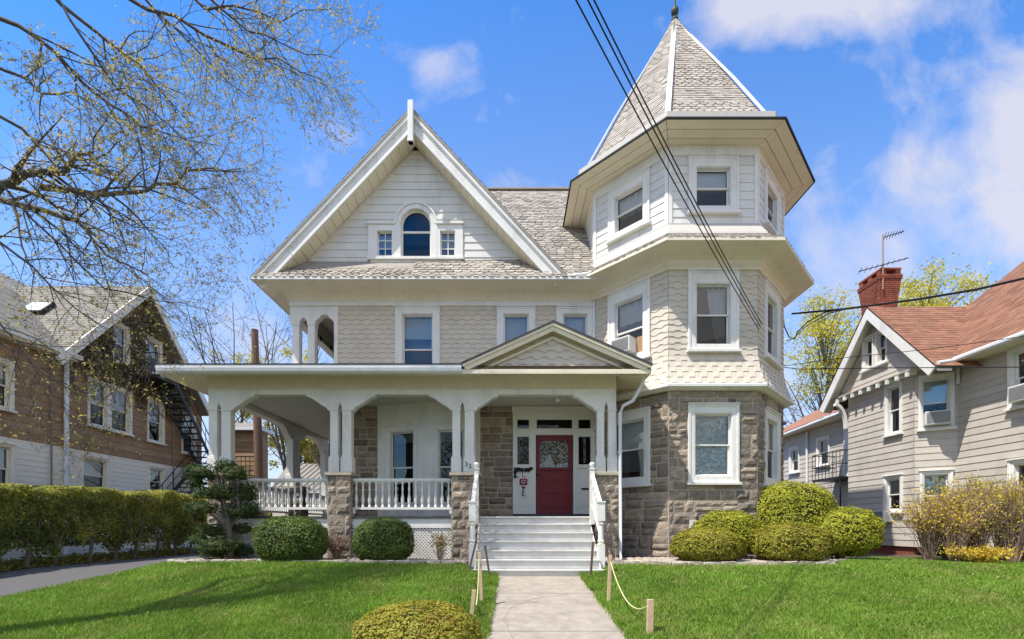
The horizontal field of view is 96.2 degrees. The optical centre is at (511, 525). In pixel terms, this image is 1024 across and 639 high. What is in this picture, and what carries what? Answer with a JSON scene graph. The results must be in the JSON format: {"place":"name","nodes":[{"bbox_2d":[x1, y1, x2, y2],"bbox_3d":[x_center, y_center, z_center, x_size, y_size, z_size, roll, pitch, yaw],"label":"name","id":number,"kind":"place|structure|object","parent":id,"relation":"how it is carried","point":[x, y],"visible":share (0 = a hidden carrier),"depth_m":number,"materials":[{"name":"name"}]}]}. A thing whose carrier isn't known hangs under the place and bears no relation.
{"place":"outdoors","nodes":[
{"label":"outdoors","id":0,"kind":"place"},
{"bbox_2d":[0,553,206,595],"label":"driveway","id":1,"kind":"structure","parent":0,"point":[16,581],"depth_m":10.42,"materials":[{"name":"grey asphalt"}]},
{"bbox_2d":[271,463,319,515],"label":"grey shed","id":2,"kind":"structure","parent":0,"point":[307,470],"depth_m":29.19,"materials":[{"name":"white wood"}]},
{"bbox_2d":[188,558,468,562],"bbox_3d":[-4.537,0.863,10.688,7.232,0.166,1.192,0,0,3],"label":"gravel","id":3,"kind":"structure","parent":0,"point":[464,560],"depth_m":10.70,"materials":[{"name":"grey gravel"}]},
{"bbox_2d":[0,535,1023,638],"bbox_3d":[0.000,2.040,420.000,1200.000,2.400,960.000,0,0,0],"label":"ground","id":4,"kind":"structure","parent":0,"point":[870,554],"depth_m":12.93,"materials":[{"name":"green plant"}]},
{"bbox_2d":[0,552,197,572],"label":"leaf litter","id":5,"kind":"object","parent":4,"relation":"on","point":[52,565],"visible":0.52,"depth_m":12.62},
{"bbox_2d":[0,545,198,570],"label":"undergrowth","id":6,"kind":"object","parent":4,"relation":"on","point":[61,560],"visible":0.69,"depth_m":12.88,"materials":[{"name":"green plant"}]},
{"bbox_2d":[0,482,207,568],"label":"hedge","id":7,"kind":"object","parent":4,"relation":"on","point":[30,524],"visible":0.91,"depth_m":12.72,"materials":[{"name":"green plant"}]},
{"bbox_2d":[0,272,208,560],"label":"brown house","id":8,"kind":"structure","parent":4,"relation":"on","point":[126,466],"depth_m":16.64,"materials":[{"name":"white"}]},
{"bbox_2d":[0,442,16,483],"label":"window","id":9,"kind":"structure","parent":8,"relation":"in","point":[7,450],"depth_m":13.73,"materials":[{"name":"white wood"}]},
{"bbox_2d":[0,357,17,413],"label":"window","id":10,"kind":"structure","parent":8,"relation":"in","point":[10,365],"depth_m":13.70,"materials":[{"name":"white"}]},
{"bbox_2d":[80,454,110,487],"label":"window","id":11,"kind":"structure","parent":8,"relation":"in","point":[93,475],"depth_m":16.64,"materials":[{"name":"white"}]},
{"bbox_2d":[87,377,110,430],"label":"window","id":12,"kind":"structure","parent":8,"relation":"in","point":[90,411],"depth_m":16.78,"materials":[{"name":"white"}]},
{"bbox_2d":[111,322,130,367],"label":"window","id":13,"kind":"structure","parent":8,"relation":"in","point":[121,327],"depth_m":17.79,"materials":[{"name":"white"}]},
{"bbox_2d":[108,385,134,436],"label":"window","id":14,"kind":"structure","parent":8,"relation":"in","point":[122,402],"depth_m":17.75,"materials":[{"name":"white"}]},
{"bbox_2d":[62,301,191,423],"bbox_3d":[-14.868,-6.885,18.239,0.284,4.637,6.066,0,0,0],"label":"vine","id":15,"kind":"object","parent":8,"relation":"attached to","point":[117,371],"visible":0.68,"depth_m":18.13,"materials":[{"name":"brown plant"}]},
{"bbox_2d":[145,334,164,378],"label":"window","id":16,"kind":"structure","parent":8,"relation":"in","point":[151,341],"depth_m":19.36,"materials":[{"name":"white"}]},
{"bbox_2d":[146,398,166,445],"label":"window","id":17,"kind":"structure","parent":8,"relation":"in","point":[153,435],"depth_m":19.48,"materials":[{"name":"white wood"}]},
{"bbox_2d":[147,465,166,489],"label":"window","id":18,"kind":"structure","parent":8,"relation":"in","point":[155,473],"depth_m":19.48,"materials":[{"name":"white wood"}]},
{"bbox_2d":[136,352,208,499],"bbox_3d":[-14.491,-3.555,20.291,0.917,6.626,4.218,0,0,0],"label":"fire escape","id":19,"kind":"object","parent":8,"relation":"attached to","point":[158,381],"visible":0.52,"depth_m":20.17,"materials":[{"name":"metal"}]},
{"bbox_2d":[181,412,197,456],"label":"window","id":20,"kind":"structure","parent":8,"relation":"in","point":[184,450],"depth_m":21.46,"materials":[{"name":"white"}]},
{"bbox_2d":[0,0,384,493],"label":"street tree","id":21,"kind":"object","parent":4,"relation":"on","point":[19,174],"visible":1,"depth_m":7.18,"materials":[{"name":"brown plant"}]},
{"bbox_2d":[134,252,292,422],"bbox_3d":[-19.735,-9.793,32.579,12.344,22.000,11.621,0,0,42],"label":"bare tree","id":22,"kind":"object","parent":4,"relation":"on","point":[222,360],"visible":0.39,"depth_m":31.20,"materials":[{"name":"brown plant"}]},
{"bbox_2d":[235,423,274,515],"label":"building","id":23,"kind":"structure","parent":4,"relation":"on","point":[244,446],"depth_m":23.59,"materials":[{"name":"brown wood"}]},
{"bbox_2d":[251,328,263,515],"bbox_3d":[-11.060,-3.713,20.000,0.560,9.633,0.400,0,0,0],"label":"utility pole","id":24,"kind":"object","parent":4,"relation":"on","point":[258,448],"visible":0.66,"depth_m":19.87,"materials":[{"name":"brown wood"}]},
{"bbox_2d":[208,341,328,470],"bbox_3d":[-15.919,-5.907,36.156,10.998,14.253,10.394,0,0,23],"label":"blossom tree","id":25,"kind":"object","parent":4,"relation":"on","point":[304,450],"visible":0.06,"depth_m":34.78,"materials":[{"name":"green plant"}]},
{"bbox_2d":[203,245,333,470],"bbox_3d":[-15.918,-9.033,33.889,12.532,20.480,12.061,0,0,-44],"label":"bare tree","id":26,"kind":"object","parent":4,"relation":"on","point":[276,435],"visible":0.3,"depth_m":32.19,"materials":[{"name":"brown plant"}]},
{"bbox_2d":[303,437,329,466],"bbox_3d":[-9.701,-3.256,23.624,5.594,8.918,5.373,0,0,-40],"label":"bare tree","id":27,"kind":"object","parent":4,"relation":"on","point":[316,456],"visible":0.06,"depth_m":23.69,"materials":[{"name":"brown plant"}]},
{"bbox_2d":[237,555,468,564],"bbox_3d":[-4.675,0.911,11.615,7.450,0.222,3.170,0,0,0],"label":"planting bed","id":28,"kind":"object","parent":4,"relation":"on","point":[409,557],"visible":0.03,"depth_m":11.42,"materials":[{"name":"soil"}]},
{"bbox_2d":[181,458,264,558],"bbox_3d":[-6.857,-0.336,10.806,1.756,2.576,1.180,0,0,0],"label":"cloud pruned conifer","id":29,"kind":"object","parent":28,"relation":"on","point":[228,547],"visible":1,"depth_m":10.77,"materials":[{"name":"green plant"}]},
{"bbox_2d":[250,515,329,561],"bbox_3d":[-5.027,0.321,10.506,1.767,1.146,1.088,0,0,0],"label":"clipped shrub","id":30,"kind":"object","parent":28,"relation":"on","point":[284,538],"visible":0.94,"depth_m":10.13,"materials":[{"name":"green plant"}]},
{"bbox_2d":[325,533,350,559],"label":"bare shrub","id":31,"kind":"object","parent":28,"relation":"on","point":[337,546],"visible":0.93,"depth_m":10.75,"materials":[{"name":"brown plant"}]},
{"bbox_2d":[350,516,415,560],"bbox_3d":[-2.928,0.340,10.549,1.457,1.106,0.925,0,0,0],"label":"clipped shrub","id":32,"kind":"object","parent":28,"relation":"on","point":[381,539],"visible":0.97,"depth_m":10.24,"materials":[{"name":"green plant"}]},
{"bbox_2d":[428,529,450,559],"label":"flowering shrub","id":33,"kind":"object","parent":28,"relation":"on","point":[440,552],"visible":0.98,"depth_m":10.49,"materials":[{"name":"pink plant"}]},
{"bbox_2d":[378,560,394,563],"bbox_3d":[-2.741,0.814,10.076,0.339,0.098,0.131,-2,6,3],"label":"edging stone","id":34,"kind":"object","parent":4,"relation":"on","point":[382,561],"visible":0.56,"depth_m":10.02,"materials":[{"name":"stone"}]},
{"bbox_2d":[351,599,483,638],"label":"clipped shrub","id":35,"kind":"object","parent":4,"relation":"on","point":[426,620],"visible":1,"depth_m":4.53,"materials":[{"name":"green plant"}]},
{"bbox_2d":[470,590,475,616],"bbox_3d":[-0.558,1.177,6.450,0.102,0.549,0.042,0,0,0],"label":"wooden stake","id":36,"kind":"object","parent":4,"relation":"on","point":[472,602],"visible":0.58,"depth_m":6.43,"materials":[{"name":"brown wood"}]},
{"bbox_2d":[469,538,477,569],"bbox_3d":[-0.822,0.661,9.500,0.234,0.820,0.034,0,0,0],"label":"wooden stake","id":37,"kind":"object","parent":4,"relation":"on","point":[472,556],"visible":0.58,"depth_m":9.48,"materials":[{"name":"brown wood"}]},
{"bbox_2d":[478,552,482,600],"bbox_3d":[-0.498,0.880,7.300,0.093,0.920,0.040,0,0,0],"label":"wooden stake","id":38,"kind":"object","parent":4,"relation":"on","point":[480,580],"visible":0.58,"depth_m":7.28,"materials":[{"name":"brown wood"}]},
{"bbox_2d":[475,559,479,605],"bbox_3d":[-0.525,0.840,6.875,0.018,0.684,0.864,0,0,1],"label":"rope","id":39,"kind":"object","parent":38,"relation":"hanging from","point":[478,583],"visible":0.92,"depth_m":7.09,"materials":[{"name":"beige fabric"}]},
{"bbox_2d":[153,0,814,575],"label":"house","id":40,"kind":"structure","parent":4,"relation":"on","point":[445,302],"depth_m":12.10,"materials":[{"name":"wood"}]},
{"bbox_2d":[367,221,394,255],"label":"window","id":41,"kind":"structure","parent":40,"relation":"in","point":[376,242],"depth_m":13.05,"materials":[{"name":"white paint"}]},
{"bbox_2d":[384,424,418,515],"bbox_3d":[-3.058,-1.522,12.952,1.044,2.527,0.410,0,0,15],"label":"window","id":42,"kind":"structure","parent":40,"relation":"in","point":[401,441],"depth_m":12.93,"materials":[{"name":"white paint"}]},
{"bbox_2d":[367,201,463,261],"bbox_3d":[-2.735,-8.333,13.100,2.742,1.732,0.240,0,0,0],"label":"window","id":43,"kind":"structure","parent":40,"relation":"in","point":[415,238],"depth_m":13.06,"materials":[{"name":"white paint"}]},
{"bbox_2d":[394,305,440,362],"bbox_3d":[-2.688,-5.081,13.335,1.342,2.333,0.710,0,0,0],"label":"window","id":44,"kind":"structure","parent":40,"relation":"in","point":[412,322],"depth_m":13.15,"materials":[{"name":"white paint"}]},
{"bbox_2d":[433,424,464,515],"bbox_3d":[-1.678,-1.522,12.683,0.980,2.527,0.235,0,0,0],"label":"window","id":45,"kind":"structure","parent":40,"relation":"in","point":[442,432],"depth_m":12.71,"materials":[{"name":"white paint"}]},
{"bbox_2d":[436,221,463,255],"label":"window","id":46,"kind":"structure","parent":40,"relation":"in","point":[448,242],"depth_m":13.05,"materials":[{"name":"white paint"}]},
{"bbox_2d":[496,305,535,344],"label":"window","id":47,"kind":"structure","parent":40,"relation":"in","point":[513,321],"depth_m":13.07,"materials":[{"name":"white paint"}]},
{"bbox_2d":[513,467,532,496],"bbox_3d":[0.267,-1.237,13.010,0.674,0.881,0.146,0,0,0],"label":"welcome sign","id":48,"kind":"object","parent":40,"relation":"attached to","point":[523,482],"visible":1,"depth_m":13.02,"materials":[{"name":"white paint"}]},
{"bbox_2d":[536,435,571,513],"bbox_3d":[1.205,-1.460,13.167,1.035,2.239,0.205,0,0,0],"label":"front door","id":49,"kind":"structure","parent":40,"relation":"in","point":[553,483],"depth_m":13.15,"materials":[{"name":"red paint"}]},
{"bbox_2d":[555,305,592,336],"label":"window","id":50,"kind":"structure","parent":40,"relation":"in","point":[577,317],"depth_m":13.05,"materials":[{"name":"white paint"}]},
{"bbox_2d":[611,335,636,353],"bbox_3d":[2.989,-4.750,12.248,0.560,0.400,0.448,0,0,45],"label":"air conditioner","id":51,"kind":"object","parent":40,"relation":"attached to","point":[627,343],"visible":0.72,"depth_m":12.04,"materials":[{"name":"white plastic"}]},
{"bbox_2d":[605,165,651,244],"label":"window","id":52,"kind":"structure","parent":40,"relation":"in","point":[629,199],"depth_m":12.34,"materials":[{"name":"white paint"}]},
{"bbox_2d":[606,277,651,359],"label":"window","id":53,"kind":"structure","parent":40,"relation":"in","point":[628,307],"depth_m":12.33,"materials":[{"name":"white paint"}]},
{"bbox_2d":[616,406,651,487],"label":"window","id":54,"kind":"structure","parent":40,"relation":"in","point":[636,423],"depth_m":12.23,"materials":[{"name":"white paint"}]},
{"bbox_2d":[575,0,758,329],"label":"cable","id":55,"kind":"object","parent":40,"relation":"attached to","point":[580,8],"visible":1,"depth_m":6.64,"materials":[{"name":"black rubber"}]},
{"bbox_2d":[587,0,760,326],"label":"cable","id":56,"kind":"object","parent":40,"relation":"attached to","point":[661,144],"visible":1,"depth_m":6.63,"materials":[{"name":"black rubber"}]},
{"bbox_2d":[593,0,761,323],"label":"cable","id":57,"kind":"object","parent":40,"relation":"attached to","point":[667,146],"visible":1,"depth_m":6.77,"materials":[{"name":"black rubber"}]},
{"bbox_2d":[686,269,741,352],"bbox_3d":[5.030,-5.347,11.733,1.345,2.062,0.710,0,0,0],"label":"window","id":58,"kind":"structure","parent":40,"relation":"in","point":[713,303],"depth_m":11.47,"materials":[{"name":"white paint"}]},
{"bbox_2d":[686,403,741,484],"bbox_3d":[5.030,-2.033,11.733,1.350,2.045,0.710,0,0,0],"label":"window","id":59,"kind":"structure","parent":40,"relation":"in","point":[713,428],"depth_m":11.47,"materials":[{"name":"white paint"}]},
{"bbox_2d":[687,153,741,214],"bbox_3d":[5.030,-8.505,11.733,1.330,1.479,0.710,0,0,0],"label":"window","id":60,"kind":"structure","parent":40,"relation":"in","point":[713,178],"depth_m":11.45,"materials":[{"name":"white paint"}]},
{"bbox_2d":[763,406,781,487],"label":"window","id":61,"kind":"structure","parent":40,"relation":"in","point":[772,419],"depth_m":12.58,"materials":[{"name":"white paint"}]},
{"bbox_2d":[764,165,781,234],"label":"window","id":62,"kind":"structure","parent":40,"relation":"in","point":[772,190],"depth_m":12.38,"materials":[{"name":"white paint"}]},
{"bbox_2d":[764,277,783,369],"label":"window","id":63,"kind":"structure","parent":40,"relation":"in","point":[772,296],"depth_m":12.53,"materials":[{"name":"white paint"}]},
{"bbox_2d":[783,310,839,339],"bbox_3d":[8.296,-5.830,12.618,0.172,0.910,2.075,0,0,-14],"label":"cable","id":64,"kind":"object","parent":40,"relation":"attached to","point":[804,324],"visible":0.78,"depth_m":13.04,"materials":[{"name":"black rubber"}]},
{"bbox_2d":[786,310,842,340],"bbox_3d":[8.345,-5.535,12.476,0.196,0.315,1.983,0,0,-15],"label":"cable","id":65,"kind":"object","parent":40,"relation":"attached to","point":[812,322],"visible":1,"depth_m":12.70,"materials":[{"name":"black rubber"}]},
{"bbox_2d":[784,367,1023,369],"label":"cable","id":66,"kind":"object","parent":40,"relation":"attached to","point":[911,367],"visible":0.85,"depth_m":10.76,"materials":[{"name":"black rubber"}]},
{"bbox_2d":[785,336,1023,365],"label":"cable","id":67,"kind":"object","parent":40,"relation":"attached to","point":[913,350],"visible":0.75,"depth_m":11.17,"materials":[{"name":"black rubber"}]},
{"bbox_2d":[791,277,1023,314],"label":"cable","id":68,"kind":"object","parent":40,"relation":"attached to","point":[951,293],"visible":1,"depth_m":10.33,"materials":[{"name":"black rubber"}]},
{"bbox_2d":[484,545,490,575],"bbox_3d":[-0.485,0.807,9.300,0.164,0.814,0.034,0,0,0],"label":"wooden stake","id":69,"kind":"object","parent":4,"relation":"on","point":[486,555],"visible":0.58,"depth_m":9.28,"materials":[{"name":"brown wood"}]},
{"bbox_2d":[590,542,593,575],"bbox_3d":[1.611,0.745,9.300,0.100,0.841,0.036,0,0,0],"label":"wooden stake","id":70,"kind":"object","parent":4,"relation":"on","point":[592,552],"visible":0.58,"depth_m":9.28,"materials":[{"name":"brown wood"}]},
{"bbox_2d":[607,555,611,600],"bbox_3d":[1.533,0.942,7.250,0.092,0.959,0.040,0,0,0],"label":"wooden stake","id":71,"kind":"object","parent":4,"relation":"on","point":[609,579],"visible":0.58,"depth_m":7.23,"materials":[{"name":"brown wood"}]},
{"bbox_2d":[623,560,639,564],"bbox_3d":[2.580,0.821,9.958,0.362,0.121,0.137,0,3,9],"label":"edging stone","id":72,"kind":"object","parent":4,"relation":"on","point":[631,561],"visible":0.47,"depth_m":9.91,"materials":[{"name":"beige stone"}]},
{"bbox_2d":[646,599,653,634],"bbox_3d":[1.724,1.299,5.750,0.089,0.750,0.060,0,0,0],"label":"wooden stake","id":73,"kind":"object","parent":4,"relation":"on","point":[650,615],"visible":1,"depth_m":5.72,"materials":[{"name":"brown wood"}]},
{"bbox_2d":[610,562,646,609],"bbox_3d":[1.643,0.844,6.501,0.017,0.573,1.521,0,0,-7],"label":"rope","id":74,"kind":"object","parent":73,"relation":"hanging from","point":[622,592],"visible":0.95,"depth_m":6.70,"materials":[{"name":"beige fabric"}]},
{"bbox_2d":[720,561,736,565],"bbox_3d":[4.632,0.834,9.850,0.338,0.124,0.113,0,4,-2],"label":"edging stone","id":75,"kind":"object","parent":4,"relation":"on","point":[726,562],"visible":0.49,"depth_m":9.80,"materials":[{"name":"stone"}]},
{"bbox_2d":[622,555,921,564],"bbox_3d":[7.332,0.871,12.029,11.056,0.138,3.914,0,0,-9],"label":"planting bed","id":76,"kind":"object","parent":4,"relation":"on","point":[914,556],"visible":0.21,"depth_m":13.47,"materials":[{"name":"soil"}]},
{"bbox_2d":[668,527,747,561],"bbox_3d":[4.387,0.459,10.354,1.671,0.872,1.181,0,0,0],"label":"clipped shrub","id":77,"kind":"object","parent":76,"relation":"on","point":[712,544],"visible":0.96,"depth_m":9.95,"materials":[{"name":"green plant"}]},
{"bbox_2d":[605,557,835,564],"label":"gravel","id":78,"kind":"structure","parent":76,"relation":"on","point":[740,559],"depth_m":10.60,"materials":[{"name":"beige gravel"}]},
{"bbox_2d":[691,509,759,553],"bbox_3d":[5.138,0.252,10.957,1.680,1.283,0.752,0,0,0],"label":"clipped shrub","id":79,"kind":"object","parent":76,"relation":"on","point":[746,526],"visible":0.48,"depth_m":10.70,"materials":[{"name":"green plant"}]},
{"bbox_2d":[750,522,835,560],"bbox_3d":[6.369,0.403,10.458,1.774,0.985,1.252,0,0,0],"label":"clipped shrub","id":80,"kind":"object","parent":76,"relation":"on","point":[793,541],"visible":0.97,"depth_m":10.03,"materials":[{"name":"green plant"}]},
{"bbox_2d":[755,480,839,528],"bbox_3d":[7.043,-0.134,11.549,2.061,2.054,1.654,0,0,0],"label":"clipped shrub","id":81,"kind":"object","parent":76,"relation":"on","point":[796,502],"visible":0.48,"depth_m":11.00,"materials":[{"name":"green plant"}]},
{"bbox_2d":[812,504,885,558],"bbox_3d":[7.946,0.200,11.200,1.876,1.410,1.626,0,0,0],"label":"clipped shrub","id":82,"kind":"object","parent":76,"relation":"on","point":[853,530],"visible":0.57,"depth_m":10.62,"materials":[{"name":"green plant"}]},
{"bbox_2d":[783,561,798,564],"bbox_3d":[6.008,0.826,9.905,0.302,0.101,0.122,-4,4,-3],"label":"edging stone","id":83,"kind":"object","parent":4,"relation":"on","point":[792,562],"visible":0.53,"depth_m":9.85,"materials":[{"name":"stone"}]},
{"bbox_2d":[783,283,861,425],"bbox_3d":[21.916,-7.510,32.467,9.940,17.432,11.153,0,0,0],"label":"maple tree","id":84,"kind":"object","parent":4,"relation":"on","point":[822,346],"visible":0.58,"depth_m":31.56,"materials":[{"name":"green plant"}]},
{"bbox_2d":[815,560,830,564],"bbox_3d":[6.724,0.821,9.960,0.327,0.099,0.133,-6,6,-5],"label":"edging stone","id":85,"kind":"object","parent":4,"relation":"on","point":[823,562],"visible":0.53,"depth_m":9.90,"materials":[{"name":"grey stone"}]},
{"bbox_2d":[783,261,1023,559],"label":"grey house","id":86,"kind":"structure","parent":4,"relation":"on","point":[884,436],"depth_m":14.39,"materials":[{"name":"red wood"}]},
{"bbox_2d":[787,446,799,474],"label":"window","id":87,"kind":"structure","parent":86,"relation":"in","point":[794,464],"depth_m":21.80,"materials":[{"name":"white paint"}]},
{"bbox_2d":[816,435,830,467],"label":"window","id":88,"kind":"structure","parent":86,"relation":"in","point":[821,441],"depth_m":19.84,"materials":[{"name":"white paint"}]},
{"bbox_2d":[812,449,847,506],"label":"iron balcony","id":89,"kind":"structure","parent":86,"relation":"attached to","point":[839,479],"depth_m":17.96,"materials":[{"name":"black metal"}]},
{"bbox_2d":[843,429,847,475],"bbox_3d":[13.270,-2.950,17.925,0.060,2.100,0.850,0,0,0],"label":"balcony door","id":90,"kind":"structure","parent":86,"relation":"in","point":[845,431],"depth_m":18.24,"materials":[{"name":"white paint"}]},
{"bbox_2d":[859,333,873,373],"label":"window","id":91,"kind":"structure","parent":86,"relation":"in","point":[868,342],"depth_m":16.06,"materials":[{"name":"white paint"}]},
{"bbox_2d":[857,267,902,314],"bbox_3d":[12.710,-7.775,15.900,0.796,1.750,1.096,0,0,0],"label":"chimney","id":92,"kind":"object","parent":86,"relation":"on","point":[870,291],"visible":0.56,"depth_m":15.46,"materials":[{"name":"red brick"}]},
{"bbox_2d":[858,230,908,289],"bbox_3d":[12.419,-8.848,15.355,1.562,1.896,0.250,0,0,4],"label":"television aerial","id":93,"kind":"object","parent":92,"relation":"attached to","point":[883,264],"visible":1,"depth_m":15.36,"materials":[{"name":"metal"}]},
{"bbox_2d":[872,330,888,367],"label":"window","id":94,"kind":"structure","parent":86,"relation":"in","point":[880,341],"depth_m":15.52,"materials":[{"name":"white paint"}]},
{"bbox_2d":[871,510,892,521],"bbox_3d":[12.326,-0.310,15.300,0.448,0.380,0.620,0,0,0],"label":"air conditioner","id":95,"kind":"object","parent":86,"relation":"attached to","point":[883,514],"visible":0.45,"depth_m":14.99,"materials":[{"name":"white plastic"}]},
{"bbox_2d":[881,473,903,513],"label":"window","id":96,"kind":"structure","parent":86,"relation":"in","point":[892,484],"depth_m":15.12,"materials":[{"name":"white paint"}]},
{"bbox_2d":[882,380,903,437],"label":"window","id":97,"kind":"structure","parent":86,"relation":"in","point":[893,393],"depth_m":15.15,"materials":[{"name":"white paint"}]},
{"bbox_2d":[916,371,956,431],"bbox_3d":[12.935,-3.737,14.073,0.906,1.715,0.547,0,0,28],"label":"window","id":98,"kind":"structure","parent":86,"relation":"in","point":[936,392],"depth_m":14.02,"materials":[{"name":"white paint"}]},
{"bbox_2d":[919,469,953,512],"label":"window","id":99,"kind":"structure","parent":86,"relation":"in","point":[925,476],"depth_m":14.08,"materials":[{"name":"white paint"}]},
{"bbox_2d":[923,409,951,426],"bbox_3d":[12.817,-3.230,13.862,0.600,0.400,0.428,0,0,31],"label":"air conditioner","id":100,"kind":"object","parent":86,"relation":"attached to","point":[938,418],"visible":1,"depth_m":13.71,"materials":[{"name":"white plastic"}]},
{"bbox_2d":[1003,344,1023,411],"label":"window","id":101,"kind":"structure","parent":86,"relation":"in","point":[1015,355],"depth_m":12.16,"materials":[{"name":"white paint"}]},
{"bbox_2d":[1005,458,1023,500],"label":"window","id":102,"kind":"structure","parent":86,"relation":"in","point":[1013,465],"depth_m":12.17,"materials":[{"name":"white paint"}]},
{"bbox_2d":[1008,383,1023,403],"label":"air conditioner","id":103,"kind":"object","parent":86,"relation":"attached to","point":[1015,394],"visible":0.98,"depth_m":11.86,"materials":[{"name":"white plastic"}]},
{"bbox_2d":[897,252,1002,306],"bbox_3d":[32.631,-9.686,34.658,13.870,21.785,13.625,0,0,-24],"label":"maple tree","id":104,"kind":"object","parent":4,"relation":"on","point":[931,290],"visible":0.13,"depth_m":34.45,"materials":[{"name":"green plant"}]},
{"bbox_2d":[884,469,1023,562],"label":"forsythia bush","id":105,"kind":"object","parent":4,"relation":"on","point":[938,524],"visible":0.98,"depth_m":11.19,"materials":[{"name":"yellow plant"}]},
{"bbox_2d":[939,542,1023,562],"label":"yellow bush","id":106,"kind":"object","parent":4,"relation":"on","point":[981,555],"visible":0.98,"depth_m":10.77,"materials":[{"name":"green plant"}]},
{"bbox_2d":[0,0,1023,494],"label":"sky","id":107,"kind":"structure","parent":0,"point":[907,116],"materials":[{"name":"blue"}]},
{"bbox_2d":[485,576,625,638],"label":"path","id":108,"kind":"structure","parent":0,"point":[574,610],"depth_m":6.99,"materials":[{"name":"concrete"}]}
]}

